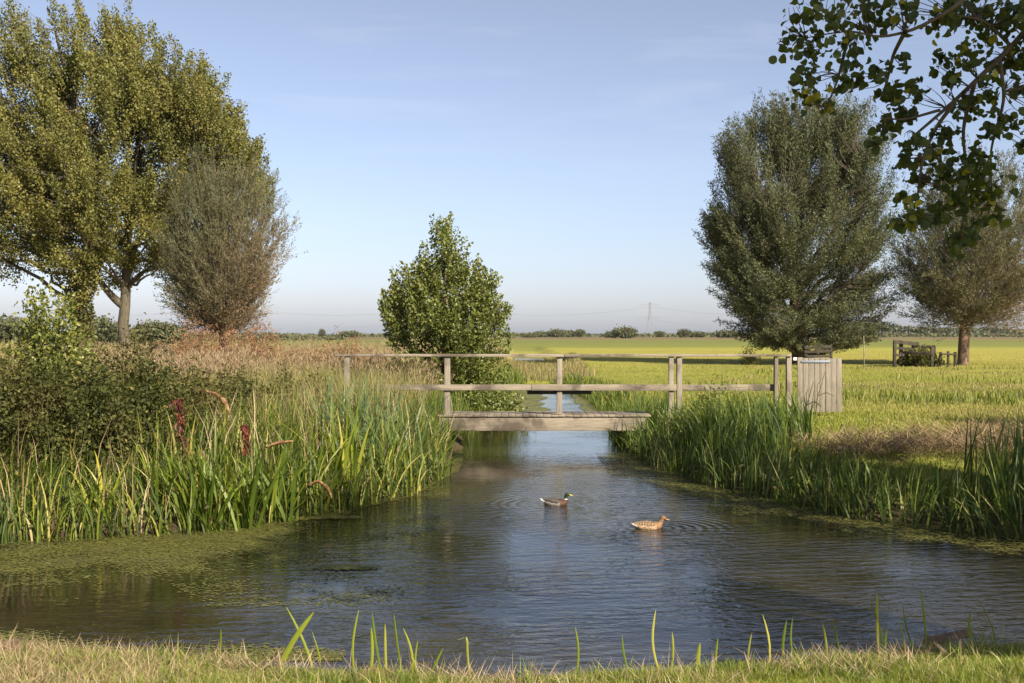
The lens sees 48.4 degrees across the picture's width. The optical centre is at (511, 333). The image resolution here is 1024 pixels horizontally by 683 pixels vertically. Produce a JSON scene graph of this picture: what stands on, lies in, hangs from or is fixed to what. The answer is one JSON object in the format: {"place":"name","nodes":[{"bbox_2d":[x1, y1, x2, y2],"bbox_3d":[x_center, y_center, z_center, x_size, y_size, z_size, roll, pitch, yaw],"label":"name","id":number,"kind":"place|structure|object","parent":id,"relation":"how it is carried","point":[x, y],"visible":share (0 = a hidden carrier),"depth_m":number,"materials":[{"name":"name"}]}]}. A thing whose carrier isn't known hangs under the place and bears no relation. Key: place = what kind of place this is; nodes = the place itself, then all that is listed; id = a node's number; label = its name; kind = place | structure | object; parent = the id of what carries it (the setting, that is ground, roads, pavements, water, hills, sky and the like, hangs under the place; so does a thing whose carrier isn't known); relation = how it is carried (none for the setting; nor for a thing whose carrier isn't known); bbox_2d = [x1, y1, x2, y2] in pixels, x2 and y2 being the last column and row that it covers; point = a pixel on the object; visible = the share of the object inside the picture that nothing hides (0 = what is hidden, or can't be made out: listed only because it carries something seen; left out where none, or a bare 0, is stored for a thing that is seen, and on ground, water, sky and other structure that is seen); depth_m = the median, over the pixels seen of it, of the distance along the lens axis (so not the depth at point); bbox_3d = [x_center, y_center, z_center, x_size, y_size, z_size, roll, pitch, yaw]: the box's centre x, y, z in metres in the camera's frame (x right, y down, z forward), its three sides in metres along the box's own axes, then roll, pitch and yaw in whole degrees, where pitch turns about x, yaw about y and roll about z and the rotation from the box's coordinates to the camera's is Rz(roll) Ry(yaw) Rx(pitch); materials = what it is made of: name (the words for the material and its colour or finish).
{"place":"outdoors","nodes":[
{"label":"outdoors","id":0,"kind":"place"},
{"bbox_2d":[0,341,507,428],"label":"meadow grass","id":1,"kind":"structure","parent":0,"point":[339,378],"depth_m":23.35,"materials":[{"name":"plant"}]},
{"bbox_2d":[0,336,506,383],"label":"grass plumes","id":2,"kind":"object","parent":1,"relation":"on","point":[218,355],"depth_m":29.95,"materials":[{"name":"plant"}]},
{"bbox_2d":[0,358,1023,680],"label":"water","id":3,"kind":"structure","parent":0,"point":[504,562],"depth_m":10.57,"materials":[{"name":"liquid"}]},
{"bbox_2d":[0,627,344,660],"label":"duckweed mat","id":4,"kind":"object","parent":3,"relation":"on","point":[293,653],"visible":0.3,"depth_m":8.25,"materials":[{"name":"plant"}]},
{"bbox_2d":[0,453,464,606],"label":"duckweed mat","id":5,"kind":"object","parent":3,"relation":"on","point":[50,562],"visible":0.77,"depth_m":12.02,"materials":[{"name":"plant"}]},
{"bbox_2d":[0,373,474,543],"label":"reed bed","id":6,"kind":"object","parent":3,"relation":"on","point":[437,449],"visible":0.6,"depth_m":13.91,"materials":[{"name":"plant"}]},
{"bbox_2d":[300,515,365,518],"bbox_3d":[-2.431,2.289,14.218,1.210,0.009,0.325,0,0,0],"label":"duckweed raft","id":7,"kind":"object","parent":3,"relation":"on","point":[335,517],"visible":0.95,"depth_m":14.25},
{"bbox_2d":[305,563,379,569],"bbox_3d":[-1.707,2.289,11.195,0.869,0.009,0.328,0,0,0],"label":"duckweed raft","id":8,"kind":"object","parent":3,"relation":"on","point":[347,566],"visible":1,"depth_m":11.19,"materials":[{"name":"plant"}]},
{"bbox_2d":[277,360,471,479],"bbox_3d":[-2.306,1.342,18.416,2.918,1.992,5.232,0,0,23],"label":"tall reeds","id":9,"kind":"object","parent":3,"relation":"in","point":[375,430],"visible":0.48,"depth_m":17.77,"materials":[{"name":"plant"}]},
{"bbox_2d":[421,360,660,438],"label":"channel reeds","id":10,"kind":"object","parent":3,"relation":"in","point":[601,402],"visible":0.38,"depth_m":34.22,"materials":[{"name":"plant"}]},
{"bbox_2d":[503,390,597,411],"bbox_3d":[0.890,2.295,39.692,4.079,0.007,23.811,0,0,0],"label":"duckweed mat","id":11,"kind":"object","parent":3,"relation":"on","point":[531,401],"visible":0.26,"depth_m":38.07,"materials":[{"name":"plant"}]},
{"bbox_2d":[540,492,572,505],"bbox_3d":[0.599,2.240,15.349,0.475,0.223,0.163,0,0,22],"label":"duck","id":12,"kind":"object","parent":3,"relation":"on","point":[555,501],"visible":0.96,"depth_m":15.28},
{"bbox_2d":[631,516,668,528],"bbox_3d":[1.637,2.252,13.493,0.479,0.196,0.166,0,0,-4],"label":"duck","id":13,"kind":"object","parent":3,"relation":"on","point":[648,525],"visible":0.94,"depth_m":13.44},
{"bbox_2d":[598,453,1023,554],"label":"duckweed mat","id":14,"kind":"object","parent":3,"relation":"on","point":[919,536],"visible":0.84,"depth_m":14.99,"materials":[{"name":"plant"}]},
{"bbox_2d":[0,334,1023,682],"bbox_3d":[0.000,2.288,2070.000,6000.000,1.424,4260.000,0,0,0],"label":"ground","id":15,"kind":"structure","parent":0,"point":[998,348],"depth_m":51.59,"materials":[{"name":"plant"}]},
{"bbox_2d":[0,638,32,653],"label":"earth clod","id":16,"kind":"object","parent":15,"relation":"on","point":[18,641],"visible":0.3,"depth_m":7.86,"materials":[{"name":"soil"}]},
{"bbox_2d":[0,313,35,344],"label":"distant tree","id":17,"kind":"object","parent":15,"relation":"on","point":[6,335],"visible":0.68,"depth_m":187.93,"materials":[{"name":"green plant"}]},
{"bbox_2d":[0,348,46,461],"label":"bank shrub","id":18,"kind":"object","parent":15,"relation":"on","point":[14,410],"visible":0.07,"depth_m":14.78,"materials":[{"name":"green plant"}]},
{"bbox_2d":[0,276,102,390],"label":"sapling","id":19,"kind":"object","parent":15,"relation":"on","point":[39,336],"visible":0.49,"depth_m":16.41,"materials":[{"name":"plant"}]},
{"bbox_2d":[0,331,107,484],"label":"bank shrub","id":20,"kind":"object","parent":15,"relation":"on","point":[9,397],"visible":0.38,"depth_m":14.59,"materials":[{"name":"green plant"}]},
{"bbox_2d":[0,0,156,350],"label":"poplar tree","id":21,"kind":"object","parent":15,"relation":"on","point":[41,171],"visible":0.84,"depth_m":70.14,"materials":[{"name":"green plant"}]},
{"bbox_2d":[0,344,188,485],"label":"bank shrub","id":22,"kind":"object","parent":15,"relation":"on","point":[81,412],"visible":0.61,"depth_m":14.35,"materials":[{"name":"green plant"}]},
{"bbox_2d":[52,450,136,522],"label":"iris clump","id":23,"kind":"object","parent":15,"relation":"on","point":[115,487],"visible":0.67,"depth_m":13.17,"materials":[{"name":"plant"}]},
{"bbox_2d":[91,313,117,343],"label":"distant tree","id":24,"kind":"object","parent":15,"relation":"on","point":[102,326],"visible":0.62,"depth_m":188.86,"materials":[{"name":"green plant"}]},
{"bbox_2d":[82,312,178,400],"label":"bank shrub","id":25,"kind":"object","parent":15,"relation":"on","point":[135,348],"visible":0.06,"depth_m":17.21,"materials":[{"name":"green plant"}]},
{"bbox_2d":[78,323,231,469],"bbox_3d":[-4.905,0.875,15.577,2.217,2.068,2.336,0,0,0],"label":"bank shrub","id":26,"kind":"object","parent":15,"relation":"on","point":[164,388],"visible":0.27,"depth_m":15.41,"materials":[{"name":"green plant"}]},
{"bbox_2d":[129,319,180,344],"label":"distant tree","id":27,"kind":"object","parent":15,"relation":"on","point":[166,329],"visible":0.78,"depth_m":188.29,"materials":[{"name":"green plant"}]},
{"bbox_2d":[104,441,226,517],"bbox_3d":[-4.127,1.683,13.229,1.543,0.929,0.767,0,0,7],"label":"iris clump","id":28,"kind":"object","parent":15,"relation":"on","point":[169,470],"visible":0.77,"depth_m":13.34,"materials":[{"name":"plant"}]},
{"bbox_2d":[63,0,277,350],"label":"poplar tree","id":29,"kind":"object","parent":15,"relation":"on","point":[189,108],"visible":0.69,"depth_m":74.04,"materials":[{"name":"green plant"}]},
{"bbox_2d":[162,322,192,343],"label":"distant tree","id":30,"kind":"object","parent":15,"relation":"on","point":[181,332],"visible":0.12,"depth_m":204.38,"materials":[{"name":"green plant"}]},
{"bbox_2d":[169,397,189,472],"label":"dock plant","id":31,"kind":"object","parent":15,"relation":"on","point":[179,422],"visible":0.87,"depth_m":13.89,"materials":[{"name":"red plant"}]},
{"bbox_2d":[152,310,239,371],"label":"herb thicket","id":32,"kind":"object","parent":15,"relation":"on","point":[182,343],"visible":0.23,"depth_m":40.85,"materials":[{"name":"plant"}]},
{"bbox_2d":[55,333,347,340],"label":"hedge","id":33,"kind":"object","parent":15,"relation":"on","point":[290,337],"visible":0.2,"depth_m":310.95,"materials":[{"name":"plant"}]},
{"bbox_2d":[152,429,252,530],"bbox_3d":[-3.623,1.698,13.353,1.327,1.237,0.836,0,0,10],"label":"iris clump","id":34,"kind":"object","parent":15,"relation":"on","point":[219,517],"visible":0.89,"depth_m":13.27,"materials":[{"name":"plant"}]},
{"bbox_2d":[146,356,260,453],"bbox_3d":[-4.581,1.125,16.784,2.115,1.611,2.160,0,0,0],"label":"bank shrub","id":35,"kind":"object","parent":15,"relation":"on","point":[178,375],"visible":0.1,"depth_m":16.78,"materials":[{"name":"green plant"}]},
{"bbox_2d":[203,390,230,416],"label":"dock plant","id":36,"kind":"object","parent":15,"relation":"on","point":[221,399],"visible":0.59,"depth_m":15.21,"materials":[{"name":"brown plant"}]},
{"bbox_2d":[0,365,438,481],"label":"bank herbs","id":37,"kind":"object","parent":15,"relation":"on","point":[237,434],"visible":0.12,"depth_m":15.40,"materials":[{"name":"plant"}]},
{"bbox_2d":[141,136,307,363],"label":"willow tree","id":38,"kind":"object","parent":15,"relation":"on","point":[215,256],"visible":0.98,"depth_m":45.10,"materials":[{"name":"green plant"}]},
{"bbox_2d":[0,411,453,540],"bbox_3d":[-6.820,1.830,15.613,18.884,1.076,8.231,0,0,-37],"label":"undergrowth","id":39,"kind":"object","parent":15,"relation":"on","point":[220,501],"visible":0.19,"depth_m":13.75,"materials":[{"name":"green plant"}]},
{"bbox_2d":[176,428,305,530],"bbox_3d":[-3.163,1.722,13.344,1.841,1.216,1.047,0,0,-21],"label":"iris clump","id":40,"kind":"object","parent":15,"relation":"on","point":[233,520],"visible":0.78,"depth_m":13.43,"materials":[{"name":"plant"}]},
{"bbox_2d":[186,361,298,427],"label":"bank shrub","id":41,"kind":"object","parent":15,"relation":"on","point":[244,382],"visible":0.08,"depth_m":19.47,"materials":[{"name":"green plant"}]},
{"bbox_2d":[239,423,253,469],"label":"dock plant","id":42,"kind":"object","parent":15,"relation":"on","point":[245,432],"visible":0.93,"depth_m":14.59,"materials":[{"name":"red plant"}]},
{"bbox_2d":[216,318,297,373],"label":"herb thicket","id":43,"kind":"object","parent":15,"relation":"on","point":[253,337],"visible":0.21,"depth_m":41.91,"materials":[{"name":"plant"}]},
{"bbox_2d":[83,368,442,468],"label":"bank herbs","id":44,"kind":"object","parent":15,"relation":"on","point":[282,410],"visible":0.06,"depth_m":16.13,"materials":[{"name":"green plant"}]},
{"bbox_2d":[262,440,292,473],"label":"dock plant","id":45,"kind":"object","parent":15,"relation":"on","point":[278,443],"visible":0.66,"depth_m":14.02,"materials":[{"name":"brown plant"}]},
{"bbox_2d":[223,415,346,522],"bbox_3d":[-2.743,1.642,13.919,1.708,1.371,0.840,0,0,0],"label":"iris clump","id":46,"kind":"object","parent":15,"relation":"on","point":[279,483],"visible":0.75,"depth_m":13.95,"materials":[{"name":"plant"}]},
{"bbox_2d":[278,613,313,666],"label":"reed shoot","id":47,"kind":"object","parent":15,"relation":"on","point":[292,642],"visible":0.74,"depth_m":7.74,"materials":[{"name":"plant"}]},
{"bbox_2d":[231,422,366,514],"bbox_3d":[-2.670,1.668,14.627,1.760,1.271,0.954,0,0,0],"label":"iris clump","id":48,"kind":"object","parent":15,"relation":"on","point":[324,470],"visible":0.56,"depth_m":14.62,"materials":[{"name":"plant"}]},
{"bbox_2d":[286,607,313,669],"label":"reed shoot","id":49,"kind":"object","parent":15,"relation":"on","point":[303,641],"visible":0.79,"depth_m":7.75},
{"bbox_2d":[263,360,343,402],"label":"bank shrub","id":50,"kind":"object","parent":15,"relation":"on","point":[288,379],"visible":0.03,"depth_m":22.04,"materials":[{"name":"green plant"}]},
{"bbox_2d":[306,480,332,515],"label":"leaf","id":51,"kind":"object","parent":15,"relation":"on","point":[326,488],"visible":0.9,"depth_m":14.22,"materials":[{"name":"brown plant"}]},
{"bbox_2d":[274,324,386,374],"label":"herb thicket","id":52,"kind":"object","parent":15,"relation":"on","point":[339,346],"visible":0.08,"depth_m":35.86,"materials":[{"name":"plant"}]},
{"bbox_2d":[277,385,392,491],"bbox_3d":[-2.330,1.417,15.511,1.540,1.485,1.147,0,0,32],"label":"iris clump","id":53,"kind":"object","parent":15,"relation":"on","point":[352,450],"visible":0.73,"depth_m":15.61,"materials":[{"name":"plant"}]},
{"bbox_2d":[336,330,362,336],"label":"distant tree","id":54,"kind":"object","parent":15,"relation":"on","point":[345,333],"visible":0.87,"depth_m":597.25,"materials":[{"name":"green plant"}]},
{"bbox_2d":[351,610,358,670],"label":"reed shoot","id":55,"kind":"object","parent":15,"relation":"on","point":[352,652],"visible":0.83,"depth_m":7.40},
{"bbox_2d":[370,628,373,666],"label":"reed shoot","id":56,"kind":"object","parent":15,"relation":"on","point":[372,653],"visible":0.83,"depth_m":7.40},
{"bbox_2d":[359,666,392,679],"bbox_3d":[-0.895,2.226,7.402,0.278,0.129,0.192,0,0,0],"label":"earth clod","id":57,"kind":"object","parent":15,"relation":"on","point":[383,670],"visible":0.27,"depth_m":7.38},
{"bbox_2d":[372,613,381,669],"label":"reed shoot","id":58,"kind":"object","parent":15,"relation":"on","point":[376,646],"visible":0.8,"depth_m":7.40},
{"bbox_2d":[338,406,418,480],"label":"iris clump","id":59,"kind":"object","parent":15,"relation":"on","point":[399,440],"visible":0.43,"depth_m":16.77,"materials":[{"name":"plant"}]},
{"bbox_2d":[384,626,386,669],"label":"reed shoot","id":60,"kind":"object","parent":15,"relation":"on","point":[385,651],"visible":0.77,"depth_m":7.40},
{"bbox_2d":[394,616,401,671],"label":"reed shoot","id":61,"kind":"object","parent":15,"relation":"on","point":[397,645],"visible":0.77,"depth_m":7.40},
{"bbox_2d":[403,628,413,676],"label":"reed shoot","id":62,"kind":"object","parent":15,"relation":"on","point":[410,647],"visible":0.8,"depth_m":7.40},
{"bbox_2d":[376,211,516,405],"bbox_3d":[-1.767,-0.611,30.866,3.806,5.506,3.064,0,0,0],"label":"alder tree","id":63,"kind":"object","parent":15,"relation":"on","point":[450,321],"visible":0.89,"depth_m":30.55,"materials":[{"name":"green plant"}]},
{"bbox_2d":[458,637,471,677],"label":"reed shoot","id":64,"kind":"object","parent":15,"relation":"on","point":[467,654],"visible":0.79,"depth_m":7.40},
{"bbox_2d":[0,632,931,681],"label":"edge stems","id":65,"kind":"object","parent":15,"relation":"on","point":[463,669],"visible":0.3,"depth_m":7.57,"materials":[{"name":"green plant"}]},
{"bbox_2d":[453,372,529,412],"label":"alder bush","id":66,"kind":"object","parent":15,"relation":"on","point":[493,399],"visible":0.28,"depth_m":28.36,"materials":[{"name":"green plant"}]},
{"bbox_2d":[0,619,1023,682],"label":"bank grass","id":67,"kind":"structure","parent":15,"relation":"on","point":[604,675],"depth_m":7.10,"materials":[{"name":"plant"}]},
{"bbox_2d":[60,331,1023,336],"bbox_3d":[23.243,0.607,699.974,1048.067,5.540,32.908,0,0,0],"label":"hedge","id":68,"kind":"object","parent":15,"relation":"on","point":[890,334],"visible":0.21,"depth_m":691.05,"materials":[{"name":"plant"}]},
{"bbox_2d":[494,353,594,382],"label":"dry reeds","id":69,"kind":"object","parent":15,"relation":"on","point":[538,369],"visible":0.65,"depth_m":62.88,"materials":[{"name":"beige plant"}]},
{"bbox_2d":[546,328,568,336],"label":"distant tree","id":70,"kind":"object","parent":15,"relation":"on","point":[556,333],"visible":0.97,"depth_m":617.59,"materials":[{"name":"green plant"}]},
{"bbox_2d":[335,354,791,430],"bbox_3d":[1.028,1.250,23.289,9.147,1.698,1.146,0,0,0],"label":"footbridge","id":71,"kind":"object","parent":15,"relation":"on","point":[559,420],"visible":0.94,"depth_m":22.76,"materials":[{"name":"brown wood"}]},
{"bbox_2d":[575,627,578,676],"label":"reed shoot","id":72,"kind":"object","parent":15,"relation":"on","point":[577,664],"visible":0.82,"depth_m":7.40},
{"bbox_2d":[609,324,638,337],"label":"distant tree","id":73,"kind":"object","parent":15,"relation":"on","point":[624,332],"visible":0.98,"depth_m":477.82,"materials":[{"name":"green plant"}]},
{"bbox_2d":[641,302,658,332],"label":"power pylon","id":74,"kind":"object","parent":15,"relation":"on","point":[649,304],"visible":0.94,"depth_m":1399.94,"materials":[{"name":"silver metal"}]},
{"bbox_2d":[177,319,1022,327],"bbox_3d":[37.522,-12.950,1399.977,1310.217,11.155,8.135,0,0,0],"label":"power line","id":75,"kind":"object","parent":74,"relation":"hanging from","point":[610,324],"visible":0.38,"depth_m":1396.02,"materials":[{"name":"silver metal"}]},
{"bbox_2d":[651,610,657,667],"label":"reed shoot","id":76,"kind":"object","parent":15,"relation":"on","point":[653,649],"visible":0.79,"depth_m":7.40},
{"bbox_2d":[665,401,702,439],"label":"bank weed","id":77,"kind":"object","parent":15,"relation":"on","point":[689,411],"visible":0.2,"depth_m":20.94,"materials":[{"name":"green plant"}]},
{"bbox_2d":[676,328,691,337],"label":"distant tree","id":78,"kind":"object","parent":15,"relation":"on","point":[683,333],"visible":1,"depth_m":558.48,"materials":[{"name":"green plant"}]},
{"bbox_2d":[689,331,707,336],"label":"distant tree","id":79,"kind":"object","parent":15,"relation":"on","point":[697,334],"visible":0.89,"depth_m":597.16,"materials":[{"name":"green plant"}]},
{"bbox_2d":[688,375,733,424],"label":"bank weed","id":80,"kind":"object","parent":15,"relation":"on","point":[710,393],"visible":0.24,"depth_m":21.17,"materials":[{"name":"green plant"}]},
{"bbox_2d":[712,329,738,337],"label":"distant tree","id":81,"kind":"object","parent":15,"relation":"on","point":[724,334],"visible":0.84,"depth_m":556.77,"materials":[{"name":"green plant"}]},
{"bbox_2d":[662,381,820,464],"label":"tall reeds","id":82,"kind":"object","parent":15,"relation":"on","point":[782,420],"visible":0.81,"depth_m":18.97,"materials":[{"name":"plant"}]},
{"bbox_2d":[725,389,769,424],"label":"bank weed","id":83,"kind":"object","parent":15,"relation":"on","point":[745,401],"visible":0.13,"depth_m":21.46,"materials":[{"name":"green plant"}]},
{"bbox_2d":[738,345,763,364],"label":"meadow bush","id":84,"kind":"object","parent":15,"relation":"on","point":[749,360],"visible":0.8,"depth_m":65.78,"materials":[{"name":"green plant"}]},
{"bbox_2d":[529,351,1023,496],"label":"meadow turf","id":85,"kind":"structure","parent":15,"relation":"on","point":[879,413],"depth_m":23.72,"materials":[{"name":"plant"}]},
{"bbox_2d":[781,620,786,663],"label":"reed shoot","id":86,"kind":"object","parent":15,"relation":"on","point":[783,640],"visible":0.6,"depth_m":7.75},
{"bbox_2d":[692,78,908,363],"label":"willow tree","id":87,"kind":"object","parent":15,"relation":"on","point":[783,245],"visible":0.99,"depth_m":65.65,"materials":[{"name":"green plant"}]},
{"bbox_2d":[600,363,1023,450],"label":"rough tufts","id":88,"kind":"object","parent":15,"relation":"on","point":[904,396],"visible":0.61,"depth_m":29.10,"materials":[{"name":"plant"}]},
{"bbox_2d":[606,375,1023,540],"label":"reed bed","id":89,"kind":"object","parent":15,"relation":"on","point":[655,425],"visible":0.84,"depth_m":15.59,"materials":[{"name":"plant"}]},
{"bbox_2d":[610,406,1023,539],"bbox_3d":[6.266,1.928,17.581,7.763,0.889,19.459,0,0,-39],"label":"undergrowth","id":90,"kind":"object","parent":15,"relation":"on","point":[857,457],"visible":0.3,"depth_m":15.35,"materials":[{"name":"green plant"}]},
{"bbox_2d":[793,357,841,411],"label":"board gate","id":91,"kind":"structure","parent":15,"relation":"on","point":[831,368],"depth_m":22.90,"materials":[{"name":"grey wood"}]},
{"bbox_2d":[804,344,832,367],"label":"old fence","id":92,"kind":"object","parent":15,"relation":"on","point":[817,351],"visible":0.71,"depth_m":59.87,"materials":[{"name":"grey wood"}]},
{"bbox_2d":[654,364,1023,398],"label":"dry turf","id":93,"kind":"structure","parent":15,"relation":"on","point":[940,387],"depth_m":40.58,"materials":[{"name":"green plant"}]},
{"bbox_2d":[875,593,879,653],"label":"reed shoot","id":94,"kind":"object","parent":15,"relation":"on","point":[877,626],"visible":0.68,"depth_m":7.75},
{"bbox_2d":[768,0,1023,261],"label":"alder tree","id":95,"kind":"object","parent":15,"relation":"on","point":[949,15],"visible":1,"depth_m":6.93,"materials":[{"name":"green plant"}]},
{"bbox_2d":[776,411,1023,467],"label":"dry grass","id":96,"kind":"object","parent":15,"relation":"on","point":[949,439],"visible":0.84,"depth_m":16.63,"materials":[{"name":"plant"}]},
{"bbox_2d":[893,340,935,366],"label":"sheep pen","id":97,"kind":"object","parent":15,"relation":"on","point":[901,348],"visible":0.65,"depth_m":62.50,"materials":[{"name":"grey wood"}]},
{"bbox_2d":[896,343,944,366],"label":"bush","id":98,"kind":"object","parent":15,"relation":"on","point":[916,360],"visible":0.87,"depth_m":63.09,"materials":[{"name":"green plant"}]},
{"bbox_2d":[920,589,926,649],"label":"reed shoot","id":99,"kind":"object","parent":15,"relation":"on","point":[924,620],"visible":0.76,"depth_m":7.75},
{"bbox_2d":[939,351,956,366],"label":"post row","id":100,"kind":"object","parent":15,"relation":"on","point":[948,354],"visible":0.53,"depth_m":62.94,"materials":[{"name":"grey wood"}]},
{"bbox_2d":[922,629,974,646],"bbox_3d":[3.147,2.186,8.196,0.396,0.045,0.100,-7,10,-14],"label":"driftwood board","id":101,"kind":"object","parent":15,"relation":"on","point":[964,632],"visible":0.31,"depth_m":8.18,"materials":[{"name":"brown wood"}]},
{"bbox_2d":[875,131,1023,364],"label":"willow tree","id":102,"kind":"object","parent":15,"relation":"on","point":[985,258],"visible":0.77,"depth_m":64.72,"materials":[{"name":"green plant"}]},
{"bbox_2d":[883,324,1023,334],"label":"wood","id":103,"kind":"object","parent":15,"relation":"on","point":[897,328],"visible":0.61,"depth_m":1486.73,"materials":[{"name":"plant"}]},
{"bbox_2d":[962,403,1023,536],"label":"tall reeds","id":104,"kind":"object","parent":15,"relation":"on","point":[1018,450],"visible":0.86,"depth_m":13.56,"materials":[{"name":"plant"}]},
{"bbox_2d":[0,0,1023,333],"label":"sky","id":105,"kind":"structure","parent":0,"point":[568,141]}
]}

